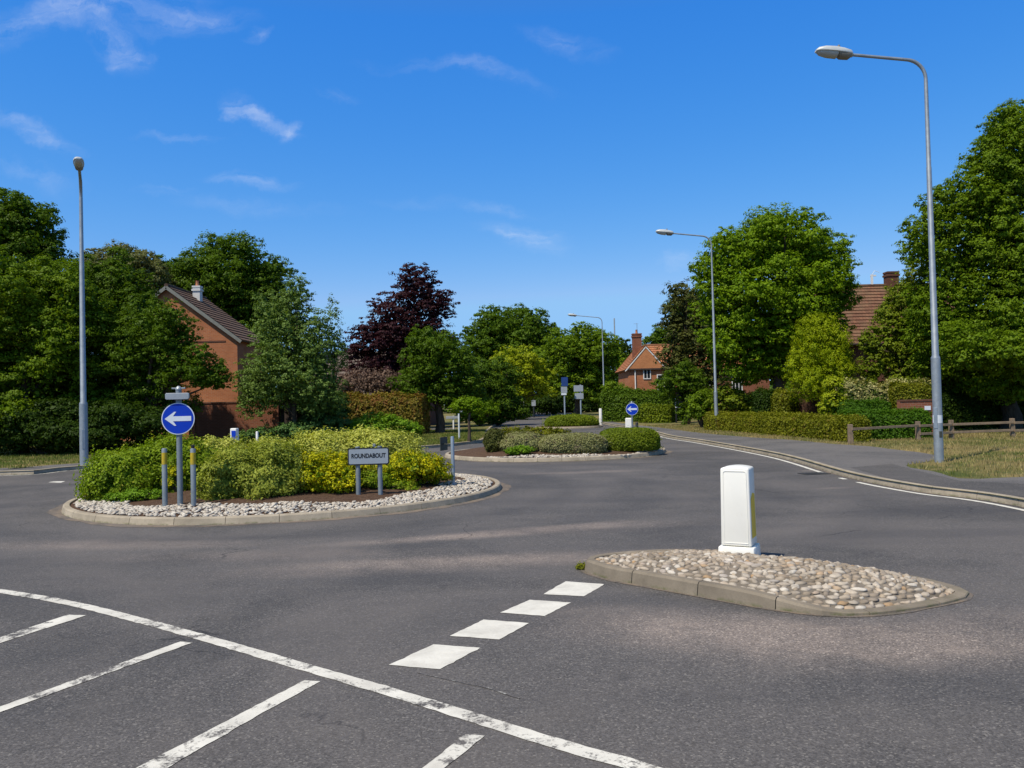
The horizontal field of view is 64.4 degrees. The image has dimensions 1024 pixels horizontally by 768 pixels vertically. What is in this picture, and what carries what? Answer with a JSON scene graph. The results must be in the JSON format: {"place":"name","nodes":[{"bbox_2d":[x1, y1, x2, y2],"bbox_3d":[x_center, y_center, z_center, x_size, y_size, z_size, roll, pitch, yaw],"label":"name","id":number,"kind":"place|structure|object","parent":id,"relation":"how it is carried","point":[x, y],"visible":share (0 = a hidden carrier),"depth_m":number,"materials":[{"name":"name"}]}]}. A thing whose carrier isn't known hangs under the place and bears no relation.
{"place":"outdoors","nodes":[
{"label":"outdoors","id":0,"kind":"place"},
{"bbox_2d":[123,281,271,440],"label":"brick house","id":1,"kind":"structure","parent":0,"point":[226,337],"depth_m":45.26,"materials":[{"name":"orange brick"}]},
{"bbox_2d":[0,445,421,470],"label":"footpath","id":2,"kind":"structure","parent":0,"point":[38,467],"depth_m":25.11,"materials":[{"name":"grey asphalt"}]},
{"bbox_2d":[73,157,88,464],"bbox_3d":[-13.205,-2.103,24.938,0.296,9.370,2.175,-1,-1,-26],"label":"street lamp","id":3,"kind":"object","parent":2,"relation":"on","point":[78,162],"visible":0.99,"depth_m":25.70,"materials":[{"name":"metal"}]},
{"bbox_2d":[0,412,493,471],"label":"verge","id":4,"kind":"structure","parent":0,"point":[449,423],"depth_m":54.70,"materials":[{"name":"green plant"}]},
{"bbox_2d":[0,390,174,454],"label":"yew bush","id":5,"kind":"object","parent":4,"relation":"on","point":[54,428],"visible":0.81,"depth_m":32.09,"materials":[{"name":"green plant"}]},
{"bbox_2d":[77,291,233,448],"bbox_3d":[-15.550,-0.500,34.759,7.826,6.904,4.180,-2,-1,23],"label":"broadleaf tree","id":6,"kind":"object","parent":4,"relation":"on","point":[143,348],"visible":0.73,"depth_m":33.91,"materials":[{"name":"green plant"}]},
{"bbox_2d":[0,433,432,468],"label":"grass","id":7,"kind":"structure","parent":4,"relation":"on","point":[59,456],"depth_m":29.38,"materials":[{"name":"green plant"}]},
{"bbox_2d":[189,400,296,441],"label":"brick wall","id":8,"kind":"structure","parent":4,"relation":"on","point":[219,419],"depth_m":40.87,"materials":[{"name":"brick"}]},
{"bbox_2d":[229,420,333,442],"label":"shrub","id":9,"kind":"object","parent":4,"relation":"on","point":[282,430],"visible":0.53,"depth_m":38.15,"materials":[{"name":"green plant"}]},
{"bbox_2d":[278,390,352,423],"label":"dark shrub","id":10,"kind":"object","parent":4,"relation":"on","point":[347,410],"visible":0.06,"depth_m":42.17,"materials":[{"name":"green plant"}]},
{"bbox_2d":[297,401,356,440],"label":"fern shrub","id":11,"kind":"object","parent":4,"relation":"on","point":[338,422],"visible":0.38,"depth_m":39.50,"materials":[{"name":"green plant"}]},
{"bbox_2d":[329,366,408,394],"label":"smoke bush","id":12,"kind":"object","parent":4,"relation":"on","point":[379,381],"visible":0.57,"depth_m":48.52,"materials":[{"name":"purple plant"}]},
{"bbox_2d":[307,428,486,444],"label":"grass","id":13,"kind":"structure","parent":4,"relation":"on","point":[477,434],"depth_m":40.66,"materials":[{"name":"green plant"}]},
{"bbox_2d":[0,412,1023,767],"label":"road","id":14,"kind":"structure","parent":0,"point":[658,678],"depth_m":6.26,"materials":[{"name":"grey asphalt"}]},
{"bbox_2d":[0,187,78,304],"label":"broadleaf tree","id":15,"kind":"object","parent":14,"relation":"on","point":[19,216],"visible":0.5,"depth_m":45.46,"materials":[{"name":"green plant"}]},
{"bbox_2d":[0,615,84,642],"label":"hatch bar marking","id":16,"kind":"object","parent":14,"relation":"on","point":[56,621],"visible":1,"depth_m":6.83,"materials":[{"name":"paint"}]},
{"bbox_2d":[0,244,118,453],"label":"broadleaf tree","id":17,"kind":"object","parent":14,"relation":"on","point":[39,336],"visible":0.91,"depth_m":33.32,"materials":[{"name":"green plant"}]},
{"bbox_2d":[0,642,189,711],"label":"hatch bar marking","id":18,"kind":"object","parent":14,"relation":"on","point":[92,676],"visible":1,"depth_m":5.53,"materials":[{"name":"paint"}]},
{"bbox_2d":[30,246,187,448],"bbox_3d":[-18.695,-1.632,37.150,7.160,9.418,5.316,-1,-1,0],"label":"broadleaf tree","id":19,"kind":"object","parent":14,"relation":"on","point":[113,285],"visible":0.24,"depth_m":36.53,"materials":[{"name":"green plant"}]},
{"bbox_2d":[77,239,177,292],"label":"broadleaf tree","id":20,"kind":"object","parent":14,"relation":"on","point":[144,260],"visible":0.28,"depth_m":59.44,"materials":[{"name":"green plant"}]},
{"bbox_2d":[137,680,319,767],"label":"hatch bar marking","id":21,"kind":"object","parent":14,"relation":"on","point":[169,758],"visible":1,"depth_m":4.54,"materials":[{"name":"paint"}]},
{"bbox_2d":[156,229,301,358],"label":"broadleaf tree","id":22,"kind":"object","parent":14,"relation":"on","point":[232,290],"visible":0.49,"depth_m":62.26,"materials":[{"name":"green plant"}]},
{"bbox_2d":[0,421,509,474],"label":"kerb","id":23,"kind":"structure","parent":14,"relation":"on","point":[36,471],"depth_m":25.00,"materials":[{"name":"concrete"}]},
{"bbox_2d":[47,482,510,526],"bbox_3d":[-4.459,2.267,16.783,8.890,0.001,8.761,-1,-1,0],"label":"road edge grit","id":24,"kind":"object","parent":14,"relation":"on","point":[56,512],"visible":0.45,"depth_m":13.23,"materials":[{"name":"grey concrete"}]},
{"bbox_2d":[61,473,501,524],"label":"roundabout island","id":25,"kind":"structure","parent":14,"relation":"on","point":[70,509],"depth_m":13.79,"materials":[{"name":"stone"}]},
{"bbox_2d":[103,487,161,501],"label":"shrub","id":26,"kind":"object","parent":25,"relation":"on","point":[130,495],"visible":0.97,"depth_m":14.49,"materials":[{"name":"green plant"}]},
{"bbox_2d":[69,429,220,501],"bbox_3d":[-6.963,1.523,15.973,2.329,1.408,2.986,-2,-1,29],"label":"privet bush","id":27,"kind":"object","parent":25,"relation":"on","point":[125,469],"visible":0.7,"depth_m":15.33,"materials":[{"name":"green plant"}]},
{"bbox_2d":[161,448,167,505],"bbox_3d":[-5.841,1.624,13.678,0.089,1.083,0.089,-1,-1,0],"label":"marker post","id":28,"kind":"object","parent":25,"relation":"on","point":[164,480],"visible":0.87,"depth_m":13.64,"materials":[{"name":"grey metal"}]},
{"bbox_2d":[161,386,194,506],"bbox_3d":[-5.589,1.091,13.652,0.531,2.122,0.161,-1,-1,-8],"label":"arrow sign","id":29,"kind":"object","parent":25,"relation":"on","point":[178,418],"visible":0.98,"depth_m":13.63,"materials":[{"name":"blue metal"}]},
{"bbox_2d":[190,445,196,505],"bbox_3d":[-5.347,1.582,13.646,0.089,1.123,0.089,-1,-1,0],"label":"marker post","id":30,"kind":"object","parent":25,"relation":"on","point":[193,471],"visible":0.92,"depth_m":13.61,"materials":[{"name":"grey metal"}]},
{"bbox_2d":[192,433,288,459],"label":"variegated bush","id":31,"kind":"object","parent":25,"relation":"on","point":[227,442],"visible":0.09,"depth_m":17.89,"materials":[{"name":"green plant"}]},
{"bbox_2d":[189,432,316,501],"bbox_3d":[-4.712,1.509,14.902,2.227,1.281,2.196,-1,-1,0],"label":"privet bush","id":32,"kind":"object","parent":25,"relation":"on","point":[261,470],"visible":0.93,"depth_m":14.34,"materials":[{"name":"green plant"}]},
{"bbox_2d":[73,472,492,516],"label":"white stones","id":33,"kind":"object","parent":25,"relation":"on","point":[128,509],"visible":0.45,"depth_m":13.61,"materials":[{"name":"white stone"}]},
{"bbox_2d":[282,445,376,492],"bbox_3d":[-3.709,1.630,15.166,2.213,1.032,1.610,-2,-1,15],"label":"golden bush","id":34,"kind":"object","parent":25,"relation":"on","point":[324,473],"visible":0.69,"depth_m":14.72,"materials":[{"name":"yellow plant"}]},
{"bbox_2d":[284,423,431,478],"bbox_3d":[-3.377,1.499,17.522,3.331,1.309,2.490,-1,-1,0],"label":"variegated bush","id":35,"kind":"object","parent":25,"relation":"on","point":[345,441],"visible":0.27,"depth_m":17.02,"materials":[{"name":"yellow plant"}]},
{"bbox_2d":[348,444,388,494],"bbox_3d":[-2.562,1.575,14.569,0.734,1.004,0.110,-1,-1,-6],"label":"roundabout nameplate","id":36,"kind":"object","parent":25,"relation":"on","point":[358,456],"visible":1,"depth_m":14.53,"materials":[{"name":"grey paint"}]},
{"bbox_2d":[355,469,419,489],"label":"shrub","id":37,"kind":"object","parent":25,"relation":"on","point":[368,480],"visible":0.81,"depth_m":15.20,"materials":[{"name":"green plant"}]},
{"bbox_2d":[370,447,454,485],"bbox_3d":[-1.946,1.665,15.931,1.639,0.909,1.255,-1,-1,0],"label":"golden bush","id":38,"kind":"object","parent":25,"relation":"on","point":[426,467],"visible":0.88,"depth_m":15.73,"materials":[{"name":"yellow plant"}]},
{"bbox_2d":[440,436,454,484],"bbox_3d":[-1.326,1.580,16.300,0.240,1.068,0.474,-1,-1,-23],"label":"bare post","id":39,"kind":"object","parent":25,"relation":"on","point":[444,443],"visible":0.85,"depth_m":16.13,"materials":[{"name":"metal"}]},
{"bbox_2d":[228,272,352,426],"bbox_3d":[-10.699,-1.225,39.091,5.985,8.312,4.666,-1,-1,0],"label":"birch tree","id":40,"kind":"object","parent":14,"relation":"on","point":[298,365],"visible":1,"depth_m":38.53,"materials":[{"name":"green plant"}]},
{"bbox_2d":[0,589,661,767],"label":"edge line marking","id":41,"kind":"object","parent":14,"relation":"on","point":[550,741],"visible":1,"depth_m":5.08,"materials":[{"name":"paint"}]},
{"bbox_2d":[323,292,349,401],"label":"birch tree","id":42,"kind":"object","parent":14,"relation":"on","point":[342,363],"visible":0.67,"depth_m":40.02,"materials":[{"name":"green plant"}]},
{"bbox_2d":[335,411,424,436],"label":"fern shrub","id":43,"kind":"object","parent":14,"relation":"on","point":[380,421],"visible":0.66,"depth_m":40.08,"materials":[{"name":"green plant"}]},
{"bbox_2d":[340,390,430,433],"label":"beech hedge","id":44,"kind":"object","parent":14,"relation":"on","point":[412,407],"visible":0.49,"depth_m":44.53,"materials":[{"name":"brown plant"}]},
{"bbox_2d":[336,262,463,392],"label":"copper beech","id":45,"kind":"object","parent":14,"relation":"on","point":[387,334],"visible":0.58,"depth_m":55.37,"materials":[{"name":"purple plant"}]},
{"bbox_2d":[389,644,478,668],"bbox_3d":[-0.539,1.935,5.786,0.384,0.001,0.600,-2,-1,29],"label":"give way block marking","id":46,"kind":"object","parent":14,"relation":"on","point":[435,656],"visible":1,"depth_m":5.77,"materials":[{"name":"paint"}]},
{"bbox_2d":[386,324,488,432],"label":"broadleaf tree","id":47,"kind":"object","parent":14,"relation":"on","point":[431,379],"visible":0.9,"depth_m":45.34,"materials":[{"name":"green plant"}]},
{"bbox_2d":[423,734,483,767],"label":"hatch bar marking","id":48,"kind":"object","parent":14,"relation":"on","point":[456,749],"visible":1,"depth_m":4.20,"materials":[{"name":"paint"}]},
{"bbox_2d":[448,395,488,441],"bbox_3d":[-1.862,1.563,35.484,1.846,2.167,1.095,-1,-1,0],"label":"mop tree","id":49,"kind":"object","parent":14,"relation":"on","point":[460,404],"visible":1,"depth_m":35.33,"materials":[{"name":"green plant"}]},
{"bbox_2d":[454,399,500,425],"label":"shrub","id":50,"kind":"object","parent":14,"relation":"on","point":[480,419],"visible":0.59,"depth_m":57.58,"materials":[{"name":"green plant"}]},
{"bbox_2d":[450,620,527,638],"bbox_3d":[-0.172,1.941,6.436,0.406,0.001,0.563,-2,-1,28],"label":"give way block marking","id":51,"kind":"object","parent":14,"relation":"on","point":[492,629],"visible":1,"depth_m":6.43,"materials":[{"name":"paint"}]},
{"bbox_2d":[465,355,524,425],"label":"broadleaf tree","id":52,"kind":"object","parent":14,"relation":"on","point":[500,390],"visible":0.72,"depth_m":61.24,"materials":[{"name":"green plant"}]},
{"bbox_2d":[472,400,532,424],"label":"shrub","id":53,"kind":"object","parent":14,"relation":"on","point":[503,417],"visible":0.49,"depth_m":61.42,"materials":[{"name":"green plant"}]},
{"bbox_2d":[459,303,560,390],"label":"broadleaf tree","id":54,"kind":"object","parent":14,"relation":"on","point":[488,334],"visible":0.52,"depth_m":97.91,"materials":[{"name":"green plant"}]},
{"bbox_2d":[489,345,558,419],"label":"broadleaf tree","id":55,"kind":"object","parent":14,"relation":"on","point":[526,361],"visible":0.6,"depth_m":79.38,"materials":[{"name":"green plant"}]},
{"bbox_2d":[500,600,570,615],"bbox_3d":[0.211,1.946,7.084,0.398,0.001,0.562,-2,-1,30],"label":"give way block marking","id":56,"kind":"object","parent":14,"relation":"on","point":[537,607],"visible":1,"depth_m":7.07,"materials":[{"name":"paint"}]},
{"bbox_2d":[524,394,563,414],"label":"dark shrub","id":57,"kind":"object","parent":14,"relation":"on","point":[551,408],"visible":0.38,"depth_m":94.19,"materials":[{"name":"green plant"}]},
{"bbox_2d":[445,447,665,461],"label":"roundabout island","id":58,"kind":"structure","parent":14,"relation":"on","point":[478,454],"depth_m":24.90,"materials":[{"name":"concrete"}]},
{"bbox_2d":[481,427,503,451],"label":"barberry bush","id":59,"kind":"object","parent":58,"relation":"on","point":[492,437],"visible":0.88,"depth_m":25.81,"materials":[{"name":"green plant"}]},
{"bbox_2d":[497,429,545,452],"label":"heather bush","id":60,"kind":"object","parent":58,"relation":"on","point":[517,438],"visible":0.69,"depth_m":25.29,"materials":[{"name":"green plant"}]},
{"bbox_2d":[499,424,571,436],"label":"golden bush","id":61,"kind":"object","parent":58,"relation":"on","point":[544,431],"visible":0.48,"depth_m":30.04,"materials":[{"name":"green plant"}]},
{"bbox_2d":[534,431,613,453],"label":"clipped bush","id":62,"kind":"object","parent":58,"relation":"on","point":[575,442],"visible":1,"depth_m":24.82,"materials":[{"name":"green plant"}]},
{"bbox_2d":[487,449,660,457],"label":"white stones","id":63,"kind":"object","parent":58,"relation":"on","point":[550,456],"visible":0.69,"depth_m":24.47,"materials":[{"name":"white stone"}]},
{"bbox_2d":[599,425,663,451],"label":"clipped bush","id":64,"kind":"object","parent":58,"relation":"on","point":[634,438],"visible":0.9,"depth_m":25.42,"materials":[{"name":"green plant"}]},
{"bbox_2d":[528,391,598,412],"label":"dark shrub","id":65,"kind":"object","parent":14,"relation":"on","point":[587,405],"visible":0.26,"depth_m":110.27,"materials":[{"name":"green plant"}]},
{"bbox_2d":[539,425,602,428],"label":"roundabout island","id":66,"kind":"structure","parent":14,"relation":"on","point":[573,427],"depth_m":52.06,"materials":[{"name":"concrete"}]},
{"bbox_2d":[541,413,601,426],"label":"round hedge","id":67,"kind":"object","parent":66,"relation":"on","point":[569,419],"visible":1,"depth_m":52.43,"materials":[{"name":"green plant"}]},
{"bbox_2d":[544,581,603,595],"bbox_3d":[0.595,1.951,7.744,0.409,0.001,0.573,-2,-1,25],"label":"give way block marking","id":68,"kind":"object","parent":14,"relation":"on","point":[574,588],"visible":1,"depth_m":7.74,"materials":[{"name":"paint"}]},
{"bbox_2d":[529,321,627,413],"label":"broadleaf tree","id":69,"kind":"object","parent":14,"relation":"on","point":[575,356],"visible":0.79,"depth_m":88.53,"materials":[{"name":"green plant"}]},
{"bbox_2d":[639,402,675,422],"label":"hedge","id":70,"kind":"object","parent":14,"relation":"on","point":[653,413],"visible":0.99,"depth_m":56.17,"materials":[{"name":"green plant"}]},
{"bbox_2d":[642,289,718,344],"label":"broadleaf tree","id":71,"kind":"object","parent":14,"relation":"on","point":[657,336],"visible":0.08,"depth_m":103.91,"materials":[{"name":"green plant"}]},
{"bbox_2d":[653,276,729,422],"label":"broadleaf tree","id":72,"kind":"object","parent":14,"relation":"on","point":[681,347],"visible":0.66,"depth_m":53.64,"materials":[{"name":"green plant"}]},
{"bbox_2d":[750,385,778,412],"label":"shade hedge","id":73,"kind":"object","parent":14,"relation":"on","point":[761,401],"visible":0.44,"depth_m":40.53,"materials":[{"name":"green plant"}]},
{"bbox_2d":[584,549,968,615],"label":"traffic island","id":74,"kind":"structure","parent":14,"relation":"on","point":[802,585],"depth_m":7.36,"materials":[{"name":"stone"}]},
{"bbox_2d":[718,465,760,554],"bbox_3d":[2.422,1.371,8.705,0.384,0.995,0.359,-2,-1,27],"label":"traffic bollard","id":75,"kind":"object","parent":74,"relation":"on","point":[738,524],"visible":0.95,"depth_m":8.58,"materials":[{"name":"white plastic"}]},
{"bbox_2d":[687,202,865,389],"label":"maple tree","id":76,"kind":"object","parent":14,"relation":"on","point":[760,315],"visible":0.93,"depth_m":42.95,"materials":[{"name":"green plant"}]},
{"bbox_2d":[580,569,973,616],"bbox_3d":[2.481,1.912,7.990,2.117,0.001,3.464,0,-2,-44],"label":"road edge grit","id":77,"kind":"object","parent":14,"relation":"on","point":[970,596],"visible":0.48,"depth_m":6.92,"materials":[{"name":"grey concrete"}]},
{"bbox_2d":[703,409,872,441],"bbox_3d":[11.348,1.682,34.974,1.531,1.207,13.741,-1,-1,-7],"label":"long hedge","id":78,"kind":"object","parent":14,"relation":"on","point":[826,426],"visible":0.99,"depth_m":32.74,"materials":[{"name":"green plant"}]},
{"bbox_2d":[559,413,1023,506],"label":"kerb","id":79,"kind":"structure","parent":14,"relation":"on","point":[988,496],"depth_m":16.02,"materials":[{"name":"concrete"}]},
{"bbox_2d":[781,311,859,414],"bbox_3d":[13.848,-0.513,36.504,3.541,5.620,3.332,-1,-1,0],"label":"lime conifer","id":80,"kind":"object","parent":14,"relation":"on","point":[824,338],"visible":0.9,"depth_m":36.09,"materials":[{"name":"green plant"}]},
{"bbox_2d":[830,396,891,414],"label":"block hedge","id":81,"kind":"object","parent":14,"relation":"on","point":[874,404],"visible":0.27,"depth_m":31.01,"materials":[{"name":"green plant"}]},
{"bbox_2d":[834,405,932,439],"bbox_3d":[13.633,1.457,29.909,3.349,1.325,1.439,-1,-1,0],"label":"block hedge","id":82,"kind":"object","parent":14,"relation":"on","point":[898,416],"visible":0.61,"depth_m":29.45,"materials":[{"name":"green plant"}]},
{"bbox_2d":[835,374,931,401],"bbox_3d":[15.712,0.872,34.267,3.800,2.640,1.544,-2,-1,9],"label":"cream hedge","id":83,"kind":"object","parent":14,"relation":"on","point":[863,389],"visible":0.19,"depth_m":33.90,"materials":[{"name":"green plant"}]},
{"bbox_2d":[853,260,930,383],"bbox_3d":[18.197,-1.783,37.026,5.374,7.976,3.357,-1,-1,0],"label":"broadleaf tree","id":84,"kind":"object","parent":14,"relation":"on","point":[893,345],"visible":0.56,"depth_m":36.74,"materials":[{"name":"green plant"}]},
{"bbox_2d":[891,97,1023,428],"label":"broadleaf tree","id":85,"kind":"object","parent":14,"relation":"on","point":[981,349],"visible":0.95,"depth_m":34.31,"materials":[{"name":"green plant"}]},
{"bbox_2d":[941,388,1023,430],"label":"shade hedge","id":86,"kind":"object","parent":14,"relation":"on","point":[960,407],"visible":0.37,"depth_m":35.17,"materials":[{"name":"green plant"}]},
{"bbox_2d":[0,0,1023,391],"label":"sky","id":87,"kind":"structure","parent":0,"point":[533,153],"materials":[{"name":"blue"}]},
{"bbox_2d":[644,344,769,417],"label":"brick house","id":88,"kind":"structure","parent":0,"point":[651,347],"depth_m":67.51,"materials":[{"name":"brown brick"}]},
{"bbox_2d":[561,413,1023,497],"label":"footpath","id":89,"kind":"structure","parent":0,"point":[846,457],"depth_m":23.33,"materials":[{"name":"grey asphalt"}]},
{"bbox_2d":[851,464,1023,496],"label":"footpath patch","id":90,"kind":"object","parent":89,"relation":"on","point":[893,471],"visible":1,"depth_m":15.31,"materials":[{"name":"grey asphalt"}]},
{"bbox_2d":[561,410,1023,499],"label":"verge","id":91,"kind":"structure","parent":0,"point":[934,469],"depth_m":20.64,"materials":[{"name":"green plant"}]},
{"bbox_2d":[615,330,663,390],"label":"brick house","id":92,"kind":"structure","parent":91,"relation":"on","point":[638,368],"depth_m":66.22,"materials":[{"name":"orange brick"}]},
{"bbox_2d":[598,386,680,421],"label":"hedge","id":93,"kind":"object","parent":91,"relation":"on","point":[612,404],"visible":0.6,"depth_m":60.67,"materials":[{"name":"green plant"}]},
{"bbox_2d":[648,358,709,424],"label":"ivy tree","id":94,"kind":"object","parent":91,"relation":"on","point":[684,388],"visible":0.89,"depth_m":49.70,"materials":[{"name":"green plant"}]},
{"bbox_2d":[655,229,717,425],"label":"street lamp","id":95,"kind":"object","parent":91,"relation":"on","point":[664,232],"visible":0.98,"depth_m":40.49,"materials":[{"name":"metal"}]},
{"bbox_2d":[684,388,722,427],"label":"garden shrub","id":96,"kind":"object","parent":91,"relation":"on","point":[698,409],"visible":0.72,"depth_m":44.69,"materials":[{"name":"green plant"}]},
{"bbox_2d":[705,382,752,411],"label":"garden shrub","id":97,"kind":"object","parent":91,"relation":"on","point":[735,399],"visible":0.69,"depth_m":43.61,"materials":[{"name":"green plant"}]},
{"bbox_2d":[770,387,799,413],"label":"bush","id":98,"kind":"object","parent":91,"relation":"on","point":[780,401],"visible":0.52,"depth_m":37.77,"materials":[{"name":"green plant"}]},
{"bbox_2d":[797,393,829,414],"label":"brick wall","id":99,"kind":"structure","parent":91,"relation":"on","point":[809,406],"depth_m":38.30,"materials":[{"name":"brown brick"}]},
{"bbox_2d":[816,374,849,414],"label":"light shrub","id":100,"kind":"object","parent":91,"relation":"on","point":[830,395],"visible":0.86,"depth_m":31.34,"materials":[{"name":"green plant"}]},
{"bbox_2d":[815,45,943,462],"bbox_3d":[8.848,-3.142,19.590,2.754,10.175,0.343,-1,-1,0],"label":"street lamp","id":101,"kind":"object","parent":91,"relation":"on","point":[838,52],"visible":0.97,"depth_m":19.54,"materials":[{"name":"metal"}]},
{"bbox_2d":[888,379,931,409],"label":"block hedge","id":102,"kind":"object","parent":91,"relation":"on","point":[903,391],"visible":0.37,"depth_m":32.83,"materials":[{"name":"green plant"}]},
{"bbox_2d":[897,399,932,431],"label":"brick wall","id":103,"kind":"structure","parent":91,"relation":"on","point":[925,404],"depth_m":31.87,"materials":[{"name":"red brick"}]},
{"bbox_2d":[847,418,1023,444],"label":"rail fence","id":104,"kind":"object","parent":91,"relation":"on","point":[951,424],"visible":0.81,"depth_m":28.91,"materials":[{"name":"brown wood"}]},
{"bbox_2d":[791,271,954,391],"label":"brick house","id":105,"kind":"structure","parent":0,"point":[860,315],"depth_m":50.52,"materials":[{"name":"red tile"}]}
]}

